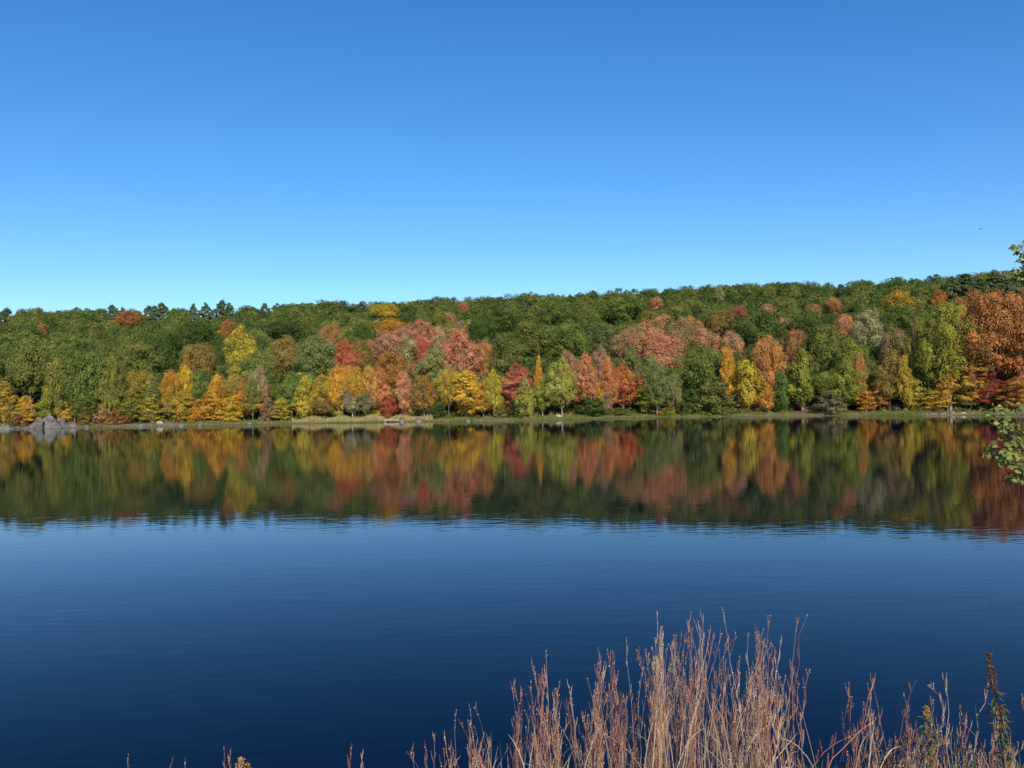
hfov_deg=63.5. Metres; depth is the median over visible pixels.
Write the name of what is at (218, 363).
oak tree
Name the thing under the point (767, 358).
maple tree
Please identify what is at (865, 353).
oak tree
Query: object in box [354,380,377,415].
maple tree
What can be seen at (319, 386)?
maple tree
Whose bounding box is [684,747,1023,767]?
bank grass
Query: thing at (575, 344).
oak tree
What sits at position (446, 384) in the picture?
maple tree
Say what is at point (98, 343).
oak tree
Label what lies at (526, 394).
willow tree
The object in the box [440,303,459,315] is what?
oak tree
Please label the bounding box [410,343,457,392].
oak tree
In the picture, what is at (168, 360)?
oak tree
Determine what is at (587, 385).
maple tree
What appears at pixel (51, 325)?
maple tree
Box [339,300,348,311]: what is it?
pine tree
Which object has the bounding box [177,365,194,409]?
maple tree
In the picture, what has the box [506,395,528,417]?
shrub
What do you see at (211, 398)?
maple tree
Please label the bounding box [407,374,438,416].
maple tree
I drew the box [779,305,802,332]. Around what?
oak tree
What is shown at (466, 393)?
maple tree
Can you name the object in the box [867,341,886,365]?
maple tree
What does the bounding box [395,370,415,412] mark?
maple tree
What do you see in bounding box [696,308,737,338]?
oak tree
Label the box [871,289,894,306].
maple tree
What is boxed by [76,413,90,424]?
shrub
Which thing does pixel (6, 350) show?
oak tree
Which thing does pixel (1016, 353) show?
maple tree
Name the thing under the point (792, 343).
maple tree
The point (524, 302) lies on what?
pine tree
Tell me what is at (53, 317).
oak tree
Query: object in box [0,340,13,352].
maple tree
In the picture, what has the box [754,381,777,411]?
maple tree
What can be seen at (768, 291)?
oak tree
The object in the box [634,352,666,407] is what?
oak tree
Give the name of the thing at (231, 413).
maple tree
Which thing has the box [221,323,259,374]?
maple tree
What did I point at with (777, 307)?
maple tree
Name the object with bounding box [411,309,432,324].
maple tree
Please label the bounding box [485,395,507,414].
maple tree
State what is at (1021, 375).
maple tree
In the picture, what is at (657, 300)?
oak tree
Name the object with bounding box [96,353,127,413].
birch tree
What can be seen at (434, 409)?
shrub
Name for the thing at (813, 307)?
oak tree
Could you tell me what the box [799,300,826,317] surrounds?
oak tree
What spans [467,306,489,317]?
oak tree
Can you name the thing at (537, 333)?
oak tree
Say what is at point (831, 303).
oak tree
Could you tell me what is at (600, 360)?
maple tree
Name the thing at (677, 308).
oak tree
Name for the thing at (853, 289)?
oak tree
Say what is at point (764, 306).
oak tree
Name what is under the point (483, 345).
maple tree
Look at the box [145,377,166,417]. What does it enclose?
maple tree
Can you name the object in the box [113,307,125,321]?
pine tree
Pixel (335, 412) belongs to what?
maple tree
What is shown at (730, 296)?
maple tree
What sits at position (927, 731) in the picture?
weed plant
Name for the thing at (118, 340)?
oak tree
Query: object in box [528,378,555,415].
maple tree
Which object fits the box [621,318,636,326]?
maple tree
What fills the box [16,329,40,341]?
maple tree
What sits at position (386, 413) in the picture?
shrub
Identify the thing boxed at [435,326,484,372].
maple tree
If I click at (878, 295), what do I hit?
maple tree
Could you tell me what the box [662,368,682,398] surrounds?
maple tree
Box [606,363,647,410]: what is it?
maple tree
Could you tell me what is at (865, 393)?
maple tree
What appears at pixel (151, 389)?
maple tree
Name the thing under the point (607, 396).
shrub
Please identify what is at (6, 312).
pine tree
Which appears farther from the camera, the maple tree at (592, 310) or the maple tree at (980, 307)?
the maple tree at (592, 310)
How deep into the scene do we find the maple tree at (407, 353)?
261.36 m
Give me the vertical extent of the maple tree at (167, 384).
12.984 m
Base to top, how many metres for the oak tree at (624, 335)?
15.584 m
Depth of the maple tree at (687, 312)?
304.21 m
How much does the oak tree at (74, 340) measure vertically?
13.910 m
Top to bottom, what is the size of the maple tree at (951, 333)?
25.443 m
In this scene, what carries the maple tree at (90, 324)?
on the ground at (35, 401)
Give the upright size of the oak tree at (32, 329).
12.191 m
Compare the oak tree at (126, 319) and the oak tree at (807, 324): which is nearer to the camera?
the oak tree at (807, 324)
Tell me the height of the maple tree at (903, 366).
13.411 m
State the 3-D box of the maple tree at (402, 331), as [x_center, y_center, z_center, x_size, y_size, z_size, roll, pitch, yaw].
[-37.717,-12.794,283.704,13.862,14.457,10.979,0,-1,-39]
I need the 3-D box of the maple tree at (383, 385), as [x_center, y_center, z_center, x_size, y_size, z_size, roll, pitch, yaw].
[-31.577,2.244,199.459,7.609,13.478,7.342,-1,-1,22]
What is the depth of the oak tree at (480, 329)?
291.93 m
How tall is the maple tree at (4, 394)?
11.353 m
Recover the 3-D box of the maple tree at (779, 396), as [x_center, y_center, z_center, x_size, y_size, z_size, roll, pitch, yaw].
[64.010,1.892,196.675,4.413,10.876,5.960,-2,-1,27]
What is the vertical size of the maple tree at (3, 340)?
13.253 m
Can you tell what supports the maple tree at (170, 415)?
on the ground at (35, 401)
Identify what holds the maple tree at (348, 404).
on the ground at (35, 401)
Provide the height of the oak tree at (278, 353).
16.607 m
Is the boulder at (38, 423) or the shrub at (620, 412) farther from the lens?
the shrub at (620, 412)
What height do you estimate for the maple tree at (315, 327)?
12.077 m
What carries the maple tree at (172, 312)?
on the ground at (35, 401)
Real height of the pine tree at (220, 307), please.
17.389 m
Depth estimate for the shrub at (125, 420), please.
190.70 m
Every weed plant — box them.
[235,756,246,767]
[916,705,940,767]
[982,651,1011,766]
[990,703,1017,767]
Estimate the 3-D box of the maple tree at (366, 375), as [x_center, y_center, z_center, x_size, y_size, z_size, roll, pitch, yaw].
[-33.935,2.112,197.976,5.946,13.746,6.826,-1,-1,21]
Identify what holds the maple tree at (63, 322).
on the ground at (35, 401)
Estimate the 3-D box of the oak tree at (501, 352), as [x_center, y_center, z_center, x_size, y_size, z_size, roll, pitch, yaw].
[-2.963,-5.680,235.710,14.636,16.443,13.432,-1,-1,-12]
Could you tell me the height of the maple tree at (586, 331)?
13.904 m
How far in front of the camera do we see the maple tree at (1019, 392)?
171.04 m
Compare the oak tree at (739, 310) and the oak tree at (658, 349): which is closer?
the oak tree at (658, 349)
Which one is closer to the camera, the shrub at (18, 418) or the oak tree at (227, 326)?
the shrub at (18, 418)
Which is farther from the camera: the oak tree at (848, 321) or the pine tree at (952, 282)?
the pine tree at (952, 282)
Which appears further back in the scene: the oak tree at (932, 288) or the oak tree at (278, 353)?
the oak tree at (932, 288)
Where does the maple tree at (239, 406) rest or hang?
on the ground at (35, 401)
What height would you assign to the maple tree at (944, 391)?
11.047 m
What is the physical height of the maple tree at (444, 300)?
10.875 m
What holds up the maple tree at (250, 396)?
on the ground at (35, 401)
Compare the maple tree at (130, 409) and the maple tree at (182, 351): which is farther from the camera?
the maple tree at (182, 351)
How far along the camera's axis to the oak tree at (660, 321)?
292.69 m
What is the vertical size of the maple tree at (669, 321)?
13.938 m
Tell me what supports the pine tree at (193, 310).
on the ground at (35, 401)
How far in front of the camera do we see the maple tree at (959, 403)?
178.06 m
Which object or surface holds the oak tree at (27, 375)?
on the ground at (35, 401)
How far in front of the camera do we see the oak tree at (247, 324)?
317.08 m
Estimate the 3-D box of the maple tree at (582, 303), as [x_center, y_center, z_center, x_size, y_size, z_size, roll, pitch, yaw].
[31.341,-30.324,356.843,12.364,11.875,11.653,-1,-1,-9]
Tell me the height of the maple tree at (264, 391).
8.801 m
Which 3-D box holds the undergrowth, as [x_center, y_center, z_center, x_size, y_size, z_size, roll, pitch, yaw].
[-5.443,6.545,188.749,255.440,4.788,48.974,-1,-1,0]
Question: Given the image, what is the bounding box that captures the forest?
[0,269,1023,411]
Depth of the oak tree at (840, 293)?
350.41 m
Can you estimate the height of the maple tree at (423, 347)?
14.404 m
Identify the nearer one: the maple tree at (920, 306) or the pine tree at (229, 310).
the maple tree at (920, 306)
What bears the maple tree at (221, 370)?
on the ground at (35, 401)
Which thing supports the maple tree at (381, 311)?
on the ground at (35, 401)
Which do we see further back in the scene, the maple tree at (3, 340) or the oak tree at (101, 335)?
the oak tree at (101, 335)
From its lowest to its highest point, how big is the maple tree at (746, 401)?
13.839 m
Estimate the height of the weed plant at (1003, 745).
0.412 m
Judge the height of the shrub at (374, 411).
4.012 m
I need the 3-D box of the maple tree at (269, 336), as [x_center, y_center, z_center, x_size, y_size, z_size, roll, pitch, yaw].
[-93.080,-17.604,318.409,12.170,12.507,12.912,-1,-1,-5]
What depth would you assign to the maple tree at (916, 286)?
319.30 m
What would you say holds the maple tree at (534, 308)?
on the ground at (35, 401)
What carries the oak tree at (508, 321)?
on the ground at (35, 401)
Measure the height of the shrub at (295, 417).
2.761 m
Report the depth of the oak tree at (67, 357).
190.43 m
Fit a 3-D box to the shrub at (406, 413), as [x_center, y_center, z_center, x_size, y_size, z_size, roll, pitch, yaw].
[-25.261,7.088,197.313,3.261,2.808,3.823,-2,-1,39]
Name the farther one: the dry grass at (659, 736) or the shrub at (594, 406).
the shrub at (594, 406)
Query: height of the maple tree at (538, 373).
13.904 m
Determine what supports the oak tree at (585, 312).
on the ground at (35, 401)
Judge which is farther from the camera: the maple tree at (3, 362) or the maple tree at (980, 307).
the maple tree at (3, 362)
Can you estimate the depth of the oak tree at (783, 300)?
325.75 m
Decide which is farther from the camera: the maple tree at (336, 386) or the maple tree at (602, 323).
the maple tree at (602, 323)
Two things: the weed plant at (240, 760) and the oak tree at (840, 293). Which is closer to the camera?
the weed plant at (240, 760)
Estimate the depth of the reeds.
194.28 m
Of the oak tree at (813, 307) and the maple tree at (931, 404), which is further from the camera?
the oak tree at (813, 307)
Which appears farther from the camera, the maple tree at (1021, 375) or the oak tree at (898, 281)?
the oak tree at (898, 281)
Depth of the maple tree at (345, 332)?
297.26 m
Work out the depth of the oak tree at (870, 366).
201.79 m
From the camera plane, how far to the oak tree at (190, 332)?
298.44 m
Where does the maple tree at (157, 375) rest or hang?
on the ground at (35, 401)
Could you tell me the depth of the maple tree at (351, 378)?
196.92 m
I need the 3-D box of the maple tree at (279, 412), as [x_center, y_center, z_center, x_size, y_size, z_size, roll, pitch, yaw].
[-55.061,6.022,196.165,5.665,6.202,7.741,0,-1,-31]
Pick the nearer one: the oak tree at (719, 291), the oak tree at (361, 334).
the oak tree at (361, 334)
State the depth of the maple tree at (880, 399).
186.00 m
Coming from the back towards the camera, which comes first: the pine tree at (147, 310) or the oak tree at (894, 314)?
the pine tree at (147, 310)
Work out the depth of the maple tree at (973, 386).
177.08 m
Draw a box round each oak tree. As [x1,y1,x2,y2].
[0,338,61,410]
[0,347,17,392]
[15,323,47,337]
[25,307,44,318]
[34,314,66,326]
[37,323,49,337]
[52,333,90,351]
[54,346,94,422]
[69,348,114,420]
[70,342,94,353]
[90,330,111,346]
[92,339,111,348]
[105,326,125,341]
[107,310,148,326]
[109,333,127,350]
[113,334,164,375]
[121,369,156,418]
[136,319,186,355]
[140,333,180,374]
[168,355,183,372]
[175,318,226,345]
[181,341,217,374]
[207,335,230,372]
[217,319,237,341]
[235,328,274,347]
[236,320,253,330]
[238,348,281,384]
[247,366,268,416]
[261,384,277,409]
[265,319,306,342]
[267,335,305,374]
[288,334,345,374]
[333,311,351,322]
[345,324,380,348]
[347,337,376,373]
[350,318,368,327]
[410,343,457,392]
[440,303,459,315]
[463,317,503,343]
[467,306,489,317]
[483,307,525,333]
[483,336,527,374]
[505,321,556,358]
[536,303,576,326]
[542,320,594,357]
[573,307,593,320]
[586,325,621,355]
[597,296,646,324]
[610,326,648,357]
[619,343,643,384]
[628,299,648,319]
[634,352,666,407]
[636,310,659,321]
[640,325,670,357]
[643,333,687,368]
[647,314,674,328]
[649,296,663,310]
[664,304,683,316]
[665,317,699,359]
[671,343,727,400]
[675,387,707,414]
[677,326,721,361]
[678,298,704,312]
[690,375,738,414]
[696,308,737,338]
[697,285,716,303]
[713,285,725,302]
[718,330,745,361]
[727,308,791,345]
[729,304,749,321]
[740,344,754,361]
[742,286,764,302]
[755,287,776,298]
[758,303,775,312]
[768,297,797,311]
[769,281,797,295]
[778,316,792,330]
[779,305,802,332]
[783,309,830,341]
[795,323,851,367]
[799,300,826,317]
[804,302,822,318]
[813,371,839,403]
[820,313,845,333]
[824,297,843,314]
[831,334,869,385]
[832,283,848,298]
[833,313,858,341]
[840,345,879,366]
[842,285,871,297]
[847,279,876,291]
[858,370,877,401]
[867,359,891,373]
[868,354,903,409]
[876,323,910,360]
[877,289,920,312]
[879,304,917,331]
[890,277,908,289]
[893,316,941,402]
[923,284,937,304]
[931,289,948,305]
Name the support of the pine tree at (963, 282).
on the ground at (35, 401)
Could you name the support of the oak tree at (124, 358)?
on the ground at (35, 401)
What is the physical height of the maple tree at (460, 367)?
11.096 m
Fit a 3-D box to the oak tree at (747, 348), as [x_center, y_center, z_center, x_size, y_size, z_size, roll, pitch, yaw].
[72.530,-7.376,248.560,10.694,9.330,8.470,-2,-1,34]
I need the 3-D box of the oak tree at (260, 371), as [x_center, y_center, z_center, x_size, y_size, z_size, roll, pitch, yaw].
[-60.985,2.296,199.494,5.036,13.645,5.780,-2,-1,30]
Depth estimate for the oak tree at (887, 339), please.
206.54 m
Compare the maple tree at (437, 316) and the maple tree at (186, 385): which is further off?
the maple tree at (437, 316)
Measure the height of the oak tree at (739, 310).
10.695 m
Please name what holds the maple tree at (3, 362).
on the ground at (35, 401)
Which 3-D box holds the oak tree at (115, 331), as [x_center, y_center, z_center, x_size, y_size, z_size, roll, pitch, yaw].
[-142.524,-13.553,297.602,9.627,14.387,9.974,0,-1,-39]
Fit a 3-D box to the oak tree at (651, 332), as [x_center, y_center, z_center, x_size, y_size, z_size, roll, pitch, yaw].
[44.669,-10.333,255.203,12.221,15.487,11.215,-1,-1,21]
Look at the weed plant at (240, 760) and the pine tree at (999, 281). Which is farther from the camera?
the pine tree at (999, 281)
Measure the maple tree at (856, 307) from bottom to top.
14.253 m
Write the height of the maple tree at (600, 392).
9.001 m
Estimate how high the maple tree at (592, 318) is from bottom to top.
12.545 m
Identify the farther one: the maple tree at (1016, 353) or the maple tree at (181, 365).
the maple tree at (181, 365)
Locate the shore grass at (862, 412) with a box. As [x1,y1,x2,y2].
[26,409,1021,426]
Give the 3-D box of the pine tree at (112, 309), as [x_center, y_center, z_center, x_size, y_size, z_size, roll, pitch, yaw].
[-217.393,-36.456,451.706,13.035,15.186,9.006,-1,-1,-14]
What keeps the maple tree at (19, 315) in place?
on the ground at (35, 401)
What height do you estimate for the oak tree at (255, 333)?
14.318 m
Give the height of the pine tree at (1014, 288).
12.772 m
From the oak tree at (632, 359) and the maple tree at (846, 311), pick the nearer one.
the oak tree at (632, 359)
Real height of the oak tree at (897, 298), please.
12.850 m
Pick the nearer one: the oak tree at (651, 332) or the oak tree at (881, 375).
the oak tree at (881, 375)
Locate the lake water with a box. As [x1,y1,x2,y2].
[0,415,1023,767]
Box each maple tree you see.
[0,324,19,337]
[0,333,23,347]
[0,336,15,348]
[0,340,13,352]
[0,356,19,393]
[0,358,19,400]
[0,379,21,422]
[0,397,17,421]
[6,312,30,323]
[9,396,39,422]
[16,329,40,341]
[30,389,63,418]
[41,357,76,420]
[43,321,63,336]
[54,319,68,329]
[55,393,72,421]
[66,396,100,422]
[70,325,80,334]
[78,313,101,325]
[80,319,99,332]
[92,342,121,403]
[92,403,108,421]
[104,400,120,418]
[116,389,143,422]
[120,370,137,403]
[125,370,163,412]
[134,396,166,422]
[141,382,161,420]
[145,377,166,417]
[158,369,184,412]
[159,390,196,422]
[160,382,181,419]
[165,307,183,320]
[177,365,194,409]
[178,343,193,355]
[179,355,193,373]
[186,370,209,409]
[186,399,215,421]
[198,391,233,419]
[205,372,227,414]
[209,325,230,343]
[210,364,231,379]
[215,398,244,421]
[220,374,253,410]
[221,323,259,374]
[221,366,250,409]
[221,389,261,420]
[240,377,265,419]
[254,335,265,346]
[259,322,282,342]
[259,386,268,415]
[270,397,291,420]
[273,370,289,393]
[275,371,307,419]
[290,374,315,417]
[300,321,310,341]
[304,321,325,331]
[305,373,331,416]
[311,390,338,416]
[316,323,344,348]
[321,364,352,416]
[327,339,363,374]
[329,392,345,416]
[332,327,354,344]
[339,364,365,416]
[340,381,362,416]
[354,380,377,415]
[359,320,376,337]
[359,364,382,414]
[366,331,413,363]
[367,303,402,318]
[368,367,391,410]
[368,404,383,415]
[370,350,415,394]
[372,318,409,340]
[378,392,399,413]
[386,326,418,343]
[387,335,419,366]
[390,364,417,386]
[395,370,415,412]
[401,316,409,323]
[404,318,434,344]
[405,389,421,415]
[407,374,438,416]
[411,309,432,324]
[411,333,431,363]
[429,326,448,354]
[431,307,451,327]
[434,382,457,409]
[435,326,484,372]
[436,298,452,304]
[436,366,459,417]
[442,311,456,325]
[447,369,486,416]
[451,363,473,374]
[457,300,470,310]
[472,339,497,374]
[472,382,491,416]
[482,367,504,413]
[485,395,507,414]
[500,362,535,412]
[520,356,534,378]
[526,355,556,381]
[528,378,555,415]
[530,303,542,321]
[532,352,542,396]
[542,355,579,416]
[554,349,579,408]
[571,350,600,414]
[575,300,592,309]
[582,323,594,354]
[585,314,600,326]
[586,307,601,318]
[587,345,617,384]
[590,382,605,413]
[595,319,609,335]
[599,356,619,406]
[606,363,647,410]
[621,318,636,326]
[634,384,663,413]
[636,318,650,330]
[643,360,670,414]
[657,319,682,346]
[659,372,682,410]
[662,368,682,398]
[676,308,692,320]
[680,291,707,302]
[686,316,702,331]
[695,304,708,320]
[718,345,739,398]
[722,294,737,303]
[731,348,745,401]
[734,358,763,408]
[741,298,755,313]
[749,335,788,391]
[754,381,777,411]
[773,302,785,312]
[773,371,790,411]
[777,328,809,364]
[786,345,815,411]
[804,296,819,301]
[816,359,835,384]
[818,360,872,411]
[819,285,835,296]
[840,299,859,313]
[845,307,886,346]
[851,354,867,409]
[851,390,878,410]
[852,295,867,316]
[860,379,897,409]
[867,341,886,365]
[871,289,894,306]
[872,292,886,311]
[896,355,914,408]
[898,375,925,409]
[904,311,933,332]
[907,285,933,300]
[908,338,940,402]
[909,301,925,311]
[911,287,928,308]
[914,299,988,410]
[916,390,955,409]
[927,274,941,281]
[927,366,954,407]
[933,286,1023,408]
[936,350,956,410]
[946,349,995,409]
[952,374,980,409]
[960,370,1013,408]
[981,285,1023,374]
[992,376,1023,410]
[1016,352,1023,394]
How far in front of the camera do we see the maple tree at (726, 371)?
204.56 m
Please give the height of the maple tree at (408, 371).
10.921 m
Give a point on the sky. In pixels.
(173, 153)
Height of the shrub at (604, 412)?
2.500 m
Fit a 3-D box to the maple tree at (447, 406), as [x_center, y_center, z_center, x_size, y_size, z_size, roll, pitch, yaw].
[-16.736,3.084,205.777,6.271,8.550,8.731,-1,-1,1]
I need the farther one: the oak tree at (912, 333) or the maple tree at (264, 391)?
the maple tree at (264, 391)
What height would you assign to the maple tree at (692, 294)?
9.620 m
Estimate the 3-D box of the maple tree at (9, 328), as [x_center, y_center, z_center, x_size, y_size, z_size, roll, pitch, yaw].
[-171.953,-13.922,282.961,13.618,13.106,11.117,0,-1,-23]
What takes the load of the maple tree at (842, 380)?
on the ground at (35, 401)
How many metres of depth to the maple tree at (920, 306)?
303.21 m
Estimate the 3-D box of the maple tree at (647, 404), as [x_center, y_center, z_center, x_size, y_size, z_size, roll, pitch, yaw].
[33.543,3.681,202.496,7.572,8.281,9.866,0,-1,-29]
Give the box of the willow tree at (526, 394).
[512,375,535,417]
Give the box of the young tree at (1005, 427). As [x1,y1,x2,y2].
[981,240,1023,485]
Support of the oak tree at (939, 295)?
on the ground at (35, 401)
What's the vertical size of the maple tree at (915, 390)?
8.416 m
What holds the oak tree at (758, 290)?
on the ground at (35, 401)
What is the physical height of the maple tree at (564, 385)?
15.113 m
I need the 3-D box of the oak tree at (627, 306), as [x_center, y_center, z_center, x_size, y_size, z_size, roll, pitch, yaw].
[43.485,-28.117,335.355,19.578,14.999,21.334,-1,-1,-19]
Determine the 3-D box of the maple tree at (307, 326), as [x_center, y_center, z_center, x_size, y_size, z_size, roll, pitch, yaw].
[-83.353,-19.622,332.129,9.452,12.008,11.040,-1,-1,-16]
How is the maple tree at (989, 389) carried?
on the ground at (35, 401)
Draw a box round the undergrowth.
[0,398,1018,426]
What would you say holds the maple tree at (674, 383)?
on the ground at (35, 401)
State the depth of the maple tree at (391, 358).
212.25 m
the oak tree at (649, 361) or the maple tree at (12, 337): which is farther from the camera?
the maple tree at (12, 337)
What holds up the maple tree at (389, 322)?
on the ground at (35, 401)
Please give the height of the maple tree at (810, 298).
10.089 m
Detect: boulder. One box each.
[0,425,14,428]
[32,417,43,428]
[43,415,62,427]
[58,416,66,426]
[67,421,76,426]
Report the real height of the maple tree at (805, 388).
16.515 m
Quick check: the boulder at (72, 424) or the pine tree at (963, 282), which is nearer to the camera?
the boulder at (72, 424)
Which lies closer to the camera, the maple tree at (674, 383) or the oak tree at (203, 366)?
the maple tree at (674, 383)
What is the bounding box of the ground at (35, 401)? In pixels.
[0,296,1023,428]
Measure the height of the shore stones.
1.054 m
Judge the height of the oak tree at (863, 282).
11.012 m
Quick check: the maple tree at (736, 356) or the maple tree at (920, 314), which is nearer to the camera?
the maple tree at (736, 356)
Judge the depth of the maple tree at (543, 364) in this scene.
227.95 m
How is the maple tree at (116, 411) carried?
on the ground at (35, 401)
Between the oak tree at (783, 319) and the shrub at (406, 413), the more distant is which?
the oak tree at (783, 319)
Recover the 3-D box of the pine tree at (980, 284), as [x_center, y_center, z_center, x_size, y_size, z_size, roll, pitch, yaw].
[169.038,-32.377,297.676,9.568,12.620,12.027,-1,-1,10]
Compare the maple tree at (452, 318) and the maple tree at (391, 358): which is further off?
the maple tree at (452, 318)
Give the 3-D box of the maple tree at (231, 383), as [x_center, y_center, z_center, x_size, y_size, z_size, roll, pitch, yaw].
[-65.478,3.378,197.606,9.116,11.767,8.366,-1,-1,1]
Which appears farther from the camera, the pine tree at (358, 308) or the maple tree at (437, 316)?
the pine tree at (358, 308)
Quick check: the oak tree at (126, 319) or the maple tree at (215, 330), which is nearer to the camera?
the maple tree at (215, 330)
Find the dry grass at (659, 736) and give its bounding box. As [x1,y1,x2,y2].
[127,607,1023,767]
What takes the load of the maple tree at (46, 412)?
on the ground at (35, 401)
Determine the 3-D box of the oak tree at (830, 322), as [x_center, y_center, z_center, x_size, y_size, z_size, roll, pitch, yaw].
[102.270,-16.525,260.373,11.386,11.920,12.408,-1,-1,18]
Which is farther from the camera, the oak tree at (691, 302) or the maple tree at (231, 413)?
the oak tree at (691, 302)
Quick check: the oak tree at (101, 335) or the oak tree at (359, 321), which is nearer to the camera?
the oak tree at (101, 335)
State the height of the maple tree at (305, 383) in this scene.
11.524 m
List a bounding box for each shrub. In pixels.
[11,415,27,425]
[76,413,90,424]
[103,413,121,424]
[116,414,133,424]
[259,397,275,421]
[293,410,311,418]
[381,410,393,418]
[399,408,413,415]
[425,400,450,418]
[492,408,507,418]
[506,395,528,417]
[573,392,610,416]
[598,406,615,415]
[600,392,613,414]
[613,408,630,415]
[658,408,677,414]
[812,390,848,413]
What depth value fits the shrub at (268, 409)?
195.25 m
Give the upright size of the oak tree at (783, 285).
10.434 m
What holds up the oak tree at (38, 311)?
on the ground at (35, 401)
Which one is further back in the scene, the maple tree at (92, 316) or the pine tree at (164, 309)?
the pine tree at (164, 309)
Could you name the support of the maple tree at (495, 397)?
on the ground at (35, 401)
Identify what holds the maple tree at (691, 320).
on the ground at (35, 401)
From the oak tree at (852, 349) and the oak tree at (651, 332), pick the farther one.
the oak tree at (651, 332)
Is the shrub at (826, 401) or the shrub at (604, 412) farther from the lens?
the shrub at (604, 412)
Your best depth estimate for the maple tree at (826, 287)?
344.38 m
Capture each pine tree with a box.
[0,307,12,323]
[107,303,120,320]
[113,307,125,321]
[143,305,153,321]
[148,305,161,320]
[150,302,168,321]
[188,303,199,320]
[195,302,213,319]
[208,299,231,318]
[223,302,234,318]
[260,303,269,317]
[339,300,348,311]
[355,301,365,312]
[520,295,529,308]
[934,276,969,302]
[947,272,976,296]
[971,278,994,298]
[985,270,1008,291]
[1003,278,1022,296]
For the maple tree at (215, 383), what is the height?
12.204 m
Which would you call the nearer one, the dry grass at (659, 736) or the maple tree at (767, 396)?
the dry grass at (659, 736)
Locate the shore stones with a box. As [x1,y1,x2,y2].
[18,411,1022,427]
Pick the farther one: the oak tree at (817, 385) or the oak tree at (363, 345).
the oak tree at (363, 345)
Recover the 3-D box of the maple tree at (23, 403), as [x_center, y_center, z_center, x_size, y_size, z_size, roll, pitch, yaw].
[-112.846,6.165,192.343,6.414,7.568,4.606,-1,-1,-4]
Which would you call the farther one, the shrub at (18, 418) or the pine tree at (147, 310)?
the pine tree at (147, 310)
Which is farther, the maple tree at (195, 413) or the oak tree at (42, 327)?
the oak tree at (42, 327)
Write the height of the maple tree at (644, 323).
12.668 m
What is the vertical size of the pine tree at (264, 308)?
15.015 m
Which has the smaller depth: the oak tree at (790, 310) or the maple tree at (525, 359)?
the maple tree at (525, 359)
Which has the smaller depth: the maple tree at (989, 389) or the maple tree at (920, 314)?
the maple tree at (989, 389)
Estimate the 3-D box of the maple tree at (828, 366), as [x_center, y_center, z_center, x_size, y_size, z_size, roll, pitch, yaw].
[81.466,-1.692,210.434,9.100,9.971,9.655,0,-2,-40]
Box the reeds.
[292,414,432,422]
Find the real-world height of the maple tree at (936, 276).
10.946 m
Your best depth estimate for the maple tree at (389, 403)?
197.81 m
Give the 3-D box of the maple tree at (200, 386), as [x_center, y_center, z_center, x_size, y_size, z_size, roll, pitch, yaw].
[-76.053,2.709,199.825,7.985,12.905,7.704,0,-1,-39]
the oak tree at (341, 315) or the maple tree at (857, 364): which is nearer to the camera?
the maple tree at (857, 364)
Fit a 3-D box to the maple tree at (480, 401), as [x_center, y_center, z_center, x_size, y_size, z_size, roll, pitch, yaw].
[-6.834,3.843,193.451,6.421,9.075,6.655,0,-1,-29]
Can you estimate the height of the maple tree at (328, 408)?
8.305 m
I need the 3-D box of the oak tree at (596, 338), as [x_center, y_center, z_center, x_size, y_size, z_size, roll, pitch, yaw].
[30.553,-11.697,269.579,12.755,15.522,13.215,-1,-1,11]
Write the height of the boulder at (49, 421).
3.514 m
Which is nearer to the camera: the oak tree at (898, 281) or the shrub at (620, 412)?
the shrub at (620, 412)
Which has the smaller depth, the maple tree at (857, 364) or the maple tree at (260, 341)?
the maple tree at (857, 364)
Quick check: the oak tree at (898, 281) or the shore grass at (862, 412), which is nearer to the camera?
the shore grass at (862, 412)
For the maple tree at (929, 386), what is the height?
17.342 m
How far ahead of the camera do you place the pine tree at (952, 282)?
310.94 m
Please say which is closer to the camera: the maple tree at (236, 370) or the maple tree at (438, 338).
the maple tree at (236, 370)
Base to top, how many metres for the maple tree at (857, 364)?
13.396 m
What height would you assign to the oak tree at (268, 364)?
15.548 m
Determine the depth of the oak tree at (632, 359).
223.11 m
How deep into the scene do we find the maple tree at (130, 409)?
192.13 m
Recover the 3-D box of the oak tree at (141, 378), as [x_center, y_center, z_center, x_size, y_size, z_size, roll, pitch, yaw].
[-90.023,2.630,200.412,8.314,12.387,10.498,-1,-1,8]
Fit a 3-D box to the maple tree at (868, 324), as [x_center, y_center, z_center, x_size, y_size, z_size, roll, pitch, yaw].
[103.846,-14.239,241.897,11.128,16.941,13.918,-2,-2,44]
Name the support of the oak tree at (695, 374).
on the ground at (35, 401)
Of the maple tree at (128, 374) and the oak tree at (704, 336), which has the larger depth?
the oak tree at (704, 336)
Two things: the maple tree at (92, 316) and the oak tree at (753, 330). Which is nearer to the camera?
the oak tree at (753, 330)
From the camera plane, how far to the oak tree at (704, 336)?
246.27 m
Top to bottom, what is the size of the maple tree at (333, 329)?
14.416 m
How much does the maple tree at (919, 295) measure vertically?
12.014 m
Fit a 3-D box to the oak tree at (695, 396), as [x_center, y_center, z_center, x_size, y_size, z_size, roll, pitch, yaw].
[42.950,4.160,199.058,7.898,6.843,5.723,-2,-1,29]
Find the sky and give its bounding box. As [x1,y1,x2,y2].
[0,0,1023,320]
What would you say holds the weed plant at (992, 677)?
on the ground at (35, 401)
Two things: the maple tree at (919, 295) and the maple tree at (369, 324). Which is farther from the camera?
the maple tree at (369, 324)
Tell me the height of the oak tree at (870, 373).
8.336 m
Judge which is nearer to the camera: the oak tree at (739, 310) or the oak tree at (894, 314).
the oak tree at (894, 314)

